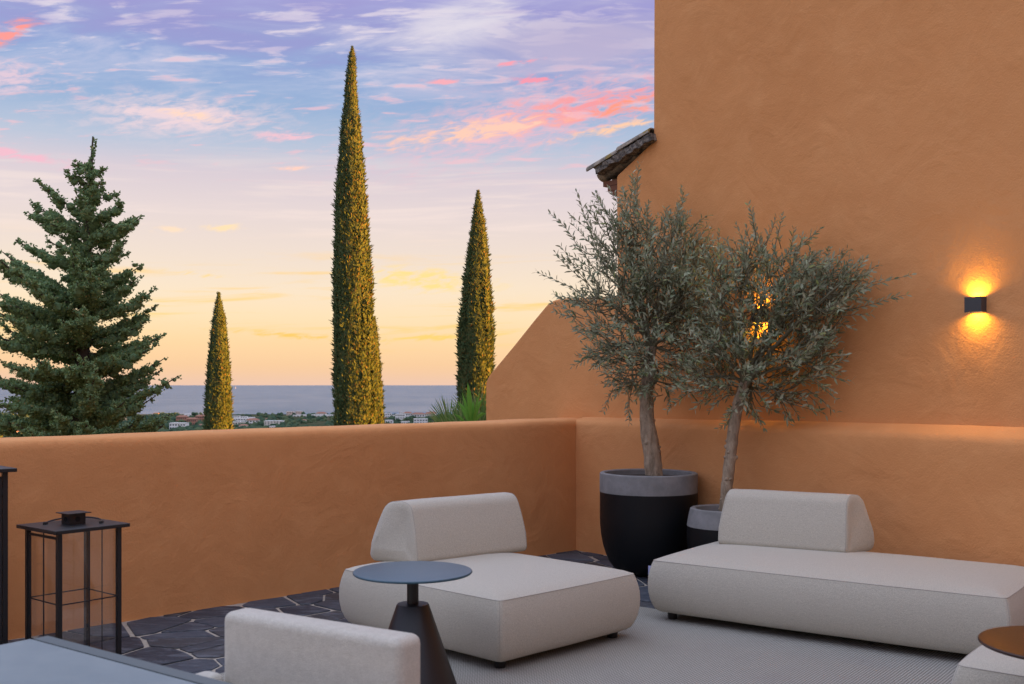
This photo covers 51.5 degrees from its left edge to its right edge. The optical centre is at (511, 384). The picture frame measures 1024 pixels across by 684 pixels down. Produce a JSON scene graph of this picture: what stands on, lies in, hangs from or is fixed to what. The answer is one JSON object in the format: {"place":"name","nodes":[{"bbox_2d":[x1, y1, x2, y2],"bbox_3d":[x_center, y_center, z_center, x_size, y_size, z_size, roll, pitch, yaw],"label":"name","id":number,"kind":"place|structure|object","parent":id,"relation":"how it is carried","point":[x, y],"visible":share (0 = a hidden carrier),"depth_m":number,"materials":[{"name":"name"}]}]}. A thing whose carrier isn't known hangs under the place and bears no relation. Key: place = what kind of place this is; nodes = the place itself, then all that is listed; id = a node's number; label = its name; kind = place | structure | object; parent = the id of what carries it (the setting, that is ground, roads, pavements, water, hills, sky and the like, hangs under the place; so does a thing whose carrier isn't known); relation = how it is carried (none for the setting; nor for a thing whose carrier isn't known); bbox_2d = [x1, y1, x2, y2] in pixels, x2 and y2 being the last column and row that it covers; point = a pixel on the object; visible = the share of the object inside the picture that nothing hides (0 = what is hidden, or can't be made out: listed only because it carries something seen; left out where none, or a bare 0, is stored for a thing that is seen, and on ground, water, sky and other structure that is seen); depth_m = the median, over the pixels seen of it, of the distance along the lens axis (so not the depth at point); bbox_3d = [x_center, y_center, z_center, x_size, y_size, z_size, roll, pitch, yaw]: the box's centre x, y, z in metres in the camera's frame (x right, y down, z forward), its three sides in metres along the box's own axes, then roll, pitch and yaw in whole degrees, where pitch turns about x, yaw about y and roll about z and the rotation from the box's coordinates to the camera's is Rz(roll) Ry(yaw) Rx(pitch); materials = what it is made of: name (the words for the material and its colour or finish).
{"place":"outdoors","nodes":[
{"label":"outdoors","id":0,"kind":"place"},
{"bbox_2d":[2,414,451,437],"bbox_3d":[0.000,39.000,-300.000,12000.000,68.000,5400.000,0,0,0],"label":"terrain","id":1,"kind":"structure","parent":0,"point":[319,423],"depth_m":1829.05,"materials":[{"name":"green plant"}]},
{"bbox_2d":[0,136,181,436],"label":"conifer tree","id":2,"kind":"object","parent":1,"relation":"on","point":[50,403],"visible":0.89,"depth_m":8.16,"materials":[{"name":"green plant"}]},
{"bbox_2d":[169,423,188,428],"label":"building","id":3,"kind":"structure","parent":1,"relation":"on","point":[173,425],"depth_m":1262.50,"materials":[{"name":"white"}]},
{"bbox_2d":[176,415,188,421],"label":"building","id":4,"kind":"structure","parent":1,"relation":"on","point":[182,417],"depth_m":1582.21,"materials":[{"name":"brown ceramic"}]},
{"bbox_2d":[187,417,197,424],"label":"building","id":5,"kind":"structure","parent":1,"relation":"on","point":[193,420],"depth_m":1427.29,"materials":[{"name":"brown ceramic"}]},
{"bbox_2d":[195,415,204,420],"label":"building","id":6,"kind":"structure","parent":1,"relation":"on","point":[199,417],"depth_m":1641.54,"materials":[{"name":"brown ceramic"}]},
{"bbox_2d":[201,292,234,429],"bbox_3d":[-6.651,2.498,24.005,0.815,9.204,0.821,0,0,0],"label":"cypress tree","id":7,"kind":"object","parent":1,"relation":"on","point":[218,409],"visible":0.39,"depth_m":23.82,"materials":[{"name":"green plant"}]},
{"bbox_2d":[0,412,455,437],"bbox_3d":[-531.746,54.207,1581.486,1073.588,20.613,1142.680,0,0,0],"label":"woods","id":8,"kind":"object","parent":1,"relation":"on","point":[290,421],"visible":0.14,"depth_m":1504.48,"materials":[{"name":"green plant"}]},
{"bbox_2d":[233,418,248,421],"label":"building","id":9,"kind":"structure","parent":1,"relation":"on","point":[240,419],"depth_m":1581.94,"materials":[{"name":"white"}]},
{"bbox_2d":[246,418,259,423],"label":"building","id":10,"kind":"structure","parent":1,"relation":"on","point":[250,420],"depth_m":1450.95,"materials":[{"name":"white"}]},
{"bbox_2d":[264,420,284,424],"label":"building","id":11,"kind":"structure","parent":1,"relation":"on","point":[267,422],"depth_m":1382.11,"materials":[{"name":"beige"}]},
{"bbox_2d":[286,411,294,414],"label":"building","id":12,"kind":"structure","parent":1,"relation":"on","point":[289,412],"depth_m":2080.10,"materials":[{"name":"beige"}]},
{"bbox_2d":[316,412,326,414],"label":"building","id":13,"kind":"structure","parent":1,"relation":"on","point":[321,413],"depth_m":2040.70,"materials":[{"name":"beige"}]},
{"bbox_2d":[329,45,381,425],"bbox_3d":[-3.148,-0.140,21.511,1.139,13.488,1.113,0,0,0],"label":"cypress tree","id":14,"kind":"object","parent":1,"relation":"on","point":[354,383],"visible":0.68,"depth_m":21.23,"materials":[{"name":"green plant"}]},
{"bbox_2d":[373,317,385,423],"bbox_3d":[-2.924,2.635,22.007,0.734,8.137,0.754,0,0,0],"label":"cypress tree","id":15,"kind":"object","parent":1,"relation":"on","point":[380,385],"visible":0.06,"depth_m":21.91,"materials":[{"name":"green plant"}]},
{"bbox_2d":[395,414,404,419],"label":"building","id":16,"kind":"structure","parent":1,"relation":"on","point":[400,416],"depth_m":1720.00,"materials":[{"name":"white"}]},
{"bbox_2d":[404,412,411,416],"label":"building","id":17,"kind":"structure","parent":1,"relation":"on","point":[407,414],"depth_m":1950.13,"materials":[{"name":"white"}]},
{"bbox_2d":[412,412,424,416],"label":"building","id":18,"kind":"structure","parent":1,"relation":"on","point":[418,414],"depth_m":1900.06,"materials":[{"name":"white"}]},
{"bbox_2d":[414,418,427,422],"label":"building","id":19,"kind":"structure","parent":1,"relation":"on","point":[420,420],"depth_m":1475.60,"materials":[{"name":"white"}]},
{"bbox_2d":[427,384,485,422],"bbox_3d":[-0.423,2.467,10.971,0.921,5.067,0.279,0,0,0],"label":"fan palm","id":20,"kind":"object","parent":1,"relation":"on","point":[444,417],"visible":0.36,"depth_m":10.95,"materials":[{"name":"green plant"}]},
{"bbox_2d":[454,385,485,420],"bbox_3d":[-0.413,2.489,10.660,0.340,5.021,0.135,0,0,-11],"label":"broadleaf plant","id":21,"kind":"object","parent":1,"relation":"on","point":[469,412],"visible":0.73,"depth_m":10.68,"materials":[{"name":"green plant"}]},
{"bbox_2d":[453,189,497,419],"bbox_3d":[-0.674,1.303,19.501,0.830,9.798,0.830,0,0,0],"label":"cypress tree","id":22,"kind":"object","parent":1,"relation":"on","point":[475,336],"visible":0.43,"depth_m":19.30,"materials":[{"name":"green plant"}]},
{"bbox_2d":[486,0,1023,566],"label":"house","id":23,"kind":"structure","parent":1,"relation":"on","point":[886,136],"depth_m":7.00,"materials":[{"name":"paint"}]},
{"bbox_2d":[0,418,579,639],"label":"parapet wall","id":24,"kind":"structure","parent":23,"relation":"attached to","point":[218,518],"depth_m":6.80,"materials":[{"name":"paint"}]},
{"bbox_2d":[964,296,986,312],"bbox_3d":[2.783,-0.479,6.378,0.066,0.092,0.104,0,0,-40],"label":"wall lamp","id":25,"kind":"object","parent":23,"relation":"attached to","point":[977,304],"visible":1,"depth_m":6.35,"materials":[{"name":"grey metal"}]},
{"bbox_2d":[0,385,457,413],"bbox_3d":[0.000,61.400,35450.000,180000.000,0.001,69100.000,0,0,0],"label":"sea","id":26,"kind":"structure","parent":0,"point":[248,399],"depth_m":4624.19,"materials":[{"name":"liquid"}]},
{"bbox_2d":[0,0,654,384],"label":"sky","id":27,"kind":"structure","parent":0,"point":[216,123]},
{"bbox_2d":[8,550,654,673],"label":"floor","id":28,"kind":"structure","parent":0,"point":[193,642],"depth_m":6.05,"materials":[{"name":"stone"}]},
{"bbox_2d":[0,466,16,644],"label":"lantern","id":29,"kind":"object","parent":28,"relation":"on","point":[4,470],"visible":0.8,"depth_m":5.19,"materials":[{"name":"black metal"}]},
{"bbox_2d":[0,476,2,644],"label":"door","id":30,"kind":"structure","parent":29,"relation":"in","point":[1,489],"depth_m":5.18,"materials":[{"name":"black metal"}]},
{"bbox_2d":[16,510,129,654],"bbox_3d":[-2.184,1.014,5.290,0.388,0.756,0.388,0,0,40],"label":"lantern","id":31,"kind":"object","parent":28,"relation":"on","point":[74,521],"visible":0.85,"depth_m":5.26,"materials":[{"name":"black metal"}]},
{"bbox_2d":[28,532,55,638],"bbox_3d":[-2.283,1.033,5.171,0.283,0.599,0.011,0,0,40],"label":"door","id":32,"kind":"structure","parent":31,"relation":"in","point":[29,534],"depth_m":5.25,"materials":[{"name":"black metal"}]},
{"bbox_2d":[0,636,230,683],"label":"dining table","id":33,"kind":"object","parent":28,"relation":"on","point":[47,660],"visible":1,"depth_m":2.47,"materials":[{"name":"grey"}]},
{"bbox_2d":[220,607,967,683],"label":"rug","id":34,"kind":"object","parent":28,"relation":"on","point":[652,646],"visible":0.4,"depth_m":5.33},
{"bbox_2d":[197,608,419,683],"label":"lounge chair","id":35,"kind":"object","parent":34,"relation":"on","point":[265,647],"visible":0.98,"depth_m":2.63,"materials":[{"name":"fabric"}]},
{"bbox_2d":[353,561,471,683],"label":"side table","id":36,"kind":"object","parent":34,"relation":"on","point":[413,614],"visible":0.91,"depth_m":4.67,"materials":[{"name":"grey metal"}]},
{"bbox_2d":[339,492,639,668],"bbox_3d":[-0.121,1.024,5.902,1.320,0.725,1.153,0,0,45],"label":"lounge chair","id":37,"kind":"object","parent":34,"relation":"on","point":[501,604],"visible":0.94,"depth_m":5.66,"materials":[{"name":"fabric"}]},
{"bbox_2d":[648,489,1023,653],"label":"daybed","id":38,"kind":"object","parent":34,"relation":"on","point":[797,561],"visible":0.94,"depth_m":5.84,"materials":[{"name":"fabric"}]},
{"bbox_2d":[951,645,1023,683],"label":"footstool","id":39,"kind":"object","parent":34,"relation":"on","point":[981,664],"visible":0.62,"depth_m":3.88,"materials":[{"name":"fabric"}]},
{"bbox_2d":[978,626,1023,659],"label":"side table","id":40,"kind":"object","parent":34,"relation":"on","point":[1007,640],"visible":1,"depth_m":3.45,"materials":[{"name":"brown wood"}]},
{"bbox_2d":[600,468,697,575],"bbox_3d":[1.011,1.021,7.860,0.722,0.742,0.721,0,0,0],"label":"plant pot","id":41,"kind":"object","parent":28,"relation":"on","point":[643,520],"visible":0.77,"depth_m":7.55,"materials":[{"name":"black ceramic"}]},
{"bbox_2d":[534,161,747,475],"bbox_3d":[0.929,-0.470,7.776,1.136,2.362,1.328,0,0,-41],"label":"olive tree","id":42,"kind":"object","parent":41,"relation":"in","point":[641,288],"visible":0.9,"depth_m":7.79,"materials":[{"name":"green plant"}]},
{"bbox_2d":[687,504,721,548],"bbox_3d":[1.482,1.123,7.340,0.544,0.539,0.544,0,0,0],"label":"plant pot","id":43,"kind":"object","parent":28,"relation":"on","point":[703,521],"visible":0.32,"depth_m":7.18,"materials":[{"name":"black paint"}]},
{"bbox_2d":[660,200,916,510],"bbox_3d":[1.762,-0.154,6.985,0.887,2.198,1.635,0,0,-42],"label":"olive tree","id":44,"kind":"object","parent":43,"relation":"in","point":[754,367],"visible":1,"depth_m":7.16,"materials":[{"name":"green plant"}]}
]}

